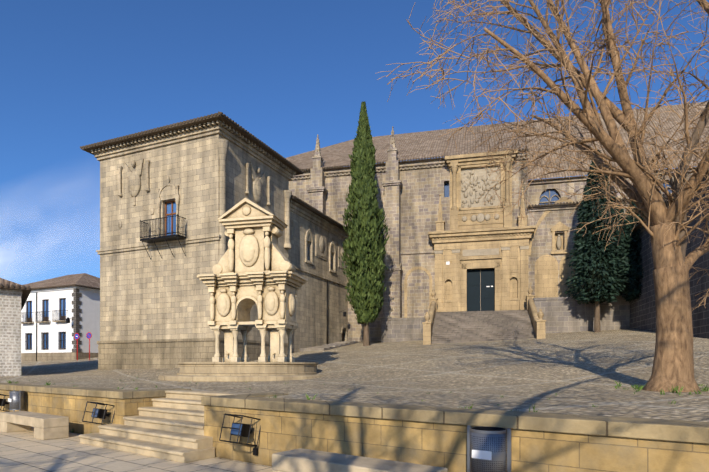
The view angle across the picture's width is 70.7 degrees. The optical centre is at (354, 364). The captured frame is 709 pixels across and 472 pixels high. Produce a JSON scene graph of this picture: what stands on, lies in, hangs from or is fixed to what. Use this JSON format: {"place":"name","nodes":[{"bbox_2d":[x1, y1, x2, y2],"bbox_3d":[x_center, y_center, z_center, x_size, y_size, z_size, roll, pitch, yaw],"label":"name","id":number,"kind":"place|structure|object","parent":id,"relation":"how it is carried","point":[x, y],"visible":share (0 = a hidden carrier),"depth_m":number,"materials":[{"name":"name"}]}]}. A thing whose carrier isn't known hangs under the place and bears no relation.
{"place":"outdoors","nodes":[
{"label":"outdoors","id":0,"kind":"place"},
{"bbox_2d":[0,278,31,375],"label":"stone building","id":1,"kind":"structure","parent":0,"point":[13,297],"depth_m":26.33,"materials":[{"name":"stone"}]},
{"bbox_2d":[0,162,99,283],"bbox_3d":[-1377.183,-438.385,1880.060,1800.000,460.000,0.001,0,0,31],"label":"cloud","id":2,"kind":"structure","parent":0,"point":[43,234],"depth_m":1691.20,"materials":[{"name":"white"}]},
{"bbox_2d":[0,426,272,471],"bbox_3d":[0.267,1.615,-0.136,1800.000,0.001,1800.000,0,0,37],"label":"square ground","id":3,"kind":"structure","parent":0,"point":[23,451],"depth_m":8.46,"materials":[{"name":"beige stone"}]},
{"bbox_2d":[8,390,24,410],"bbox_3d":[-9.029,1.145,13.352,0.375,0.940,0.375,0,0,-8],"label":"bin","id":4,"kind":"object","parent":3,"relation":"on","point":[16,400],"visible":0.88,"depth_m":13.24,"materials":[{"name":"metal"}]},
{"bbox_2d":[0,411,68,439],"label":"bench","id":5,"kind":"object","parent":3,"relation":"on","point":[47,426],"visible":1,"depth_m":11.11,"materials":[{"name":"stone"}]},
{"bbox_2d":[78,390,253,462],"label":"plaza steps","id":6,"kind":"structure","parent":3,"relation":"on","point":[170,426],"depth_m":9.67,"materials":[{"name":"stone"}]},
{"bbox_2d":[0,383,708,471],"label":"retaining wall","id":7,"kind":"structure","parent":3,"relation":"on","point":[437,437],"depth_m":6.47,"materials":[{"name":"stone"}]},
{"bbox_2d":[0,394,9,411],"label":"floodlight","id":8,"kind":"object","parent":7,"relation":"on","point":[3,402],"visible":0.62,"depth_m":14.02,"materials":[{"name":"metal"}]},
{"bbox_2d":[82,401,114,424],"bbox_3d":[-5.483,1.117,10.747,0.442,0.676,0.531,0,0,37],"label":"caged floodlight","id":9,"kind":"object","parent":7,"relation":"on","point":[102,414],"visible":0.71,"depth_m":10.65,"materials":[{"name":"metal"}]},
{"bbox_2d":[219,414,260,454],"bbox_3d":[-1.827,1.117,8.039,0.442,0.676,0.530,0,0,37],"label":"caged floodlight","id":10,"kind":"object","parent":7,"relation":"on","point":[240,429],"visible":0.83,"depth_m":7.96,"materials":[{"name":"metal"}]},
{"bbox_2d":[272,448,447,471],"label":"bench","id":11,"kind":"object","parent":3,"relation":"on","point":[301,460],"visible":1,"depth_m":6.05,"materials":[{"name":"stone"}]},
{"bbox_2d":[467,425,510,471],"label":"bin","id":12,"kind":"object","parent":3,"relation":"on","point":[488,449],"visible":1,"depth_m":5.38,"materials":[{"name":"metal"}]},
{"bbox_2d":[0,329,708,421],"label":"cobbled plaza","id":13,"kind":"structure","parent":0,"point":[579,373],"depth_m":16.68,"materials":[{"name":"grey stone"}]},
{"bbox_2d":[21,273,99,361],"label":"white house","id":14,"kind":"structure","parent":13,"relation":"on","point":[58,314],"depth_m":48.91,"materials":[{"name":"paint"}]},
{"bbox_2d":[74,333,78,360],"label":"direction sign","id":15,"kind":"object","parent":13,"relation":"on","point":[76,336],"visible":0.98,"depth_m":45.08,"materials":[{"name":"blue metal"}]},
{"bbox_2d":[86,332,91,359],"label":"no parking sign","id":16,"kind":"object","parent":13,"relation":"on","point":[88,335],"visible":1,"depth_m":44.49,"materials":[{"name":"red metal"}]},
{"bbox_2d":[80,111,303,369],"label":"tower house","id":17,"kind":"structure","parent":13,"relation":"on","point":[170,194],"depth_m":29.55,"materials":[{"name":"stone"}]},
{"bbox_2d":[159,362,326,381],"bbox_3d":[-4.338,0.597,20.799,7.100,1.420,7.100,0,0,13],"label":"fountain basin","id":18,"kind":"object","parent":13,"relation":"on","point":[229,371],"visible":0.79,"depth_m":18.17,"materials":[{"name":"stone"}]},
{"bbox_2d":[197,198,307,361],"bbox_3d":[-4.258,-3.363,21.140,4.160,6.900,2.400,0,0,13],"label":"fountain monument","id":19,"kind":"object","parent":18,"relation":"on","point":[252,267],"visible":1,"depth_m":20.60,"materials":[{"name":"stone"}]},
{"bbox_2d":[289,195,348,352],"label":"tower wing","id":20,"kind":"structure","parent":13,"relation":"on","point":[317,238],"depth_m":39.16,"materials":[{"name":"beige stone"}]},
{"bbox_2d":[299,341,359,351],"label":"wing ramp steps","id":21,"kind":"structure","parent":13,"relation":"on","point":[324,347],"depth_m":38.27,"materials":[{"name":"stone"}]},
{"bbox_2d":[6,378,708,432],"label":"grass tufts","id":22,"kind":"object","parent":13,"relation":"on","point":[637,388],"visible":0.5,"depth_m":10.40,"materials":[{"name":"green plant"}]},
{"bbox_2d":[339,101,390,345],"bbox_3d":[0.757,-10.715,38.457,3.922,19.069,3.978,0,0,-1],"label":"italian cypress","id":23,"kind":"object","parent":13,"relation":"on","point":[364,249],"visible":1,"depth_m":37.52,"materials":[{"name":"green plant"}]},
{"bbox_2d":[286,101,708,341],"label":"cathedral","id":24,"kind":"structure","parent":13,"relation":"on","point":[453,245],"depth_m":42.62,"materials":[{"name":"stone"}]},
{"bbox_2d":[381,286,629,344],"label":"entrance steps","id":25,"kind":"structure","parent":13,"relation":"on","point":[538,318],"depth_m":37.79,"materials":[{"name":"grey stone"}]},
{"bbox_2d":[375,0,708,391],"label":"bare tree","id":26,"kind":"object","parent":13,"relation":"on","point":[673,362],"visible":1,"depth_m":10.80,"materials":[{"name":"brown plant"}]},
{"bbox_2d":[564,150,639,331],"bbox_3d":[17.790,-8.803,36.150,4.693,13.541,4.642,0,0,-1],"label":"dark cypress","id":27,"kind":"object","parent":13,"relation":"on","point":[594,260],"visible":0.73,"depth_m":35.36,"materials":[{"name":"green plant"}]},
{"bbox_2d":[611,201,645,302],"bbox_3d":[20.340,-7.872,35.750,4.311,11.357,4.389,0,0,-1],"label":"dark cypress","id":28,"kind":"object","parent":13,"relation":"on","point":[631,246],"visible":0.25,"depth_m":35.13,"materials":[{"name":"green plant"}]},
{"bbox_2d":[622,169,708,338],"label":"dark building","id":29,"kind":"structure","parent":13,"relation":"on","point":[643,312],"depth_m":26.84,"materials":[{"name":"stone"}]},
{"bbox_2d":[0,0,708,284],"label":"sky","id":30,"kind":"structure","parent":0,"point":[74,74],"materials":[{"name":"blue"}]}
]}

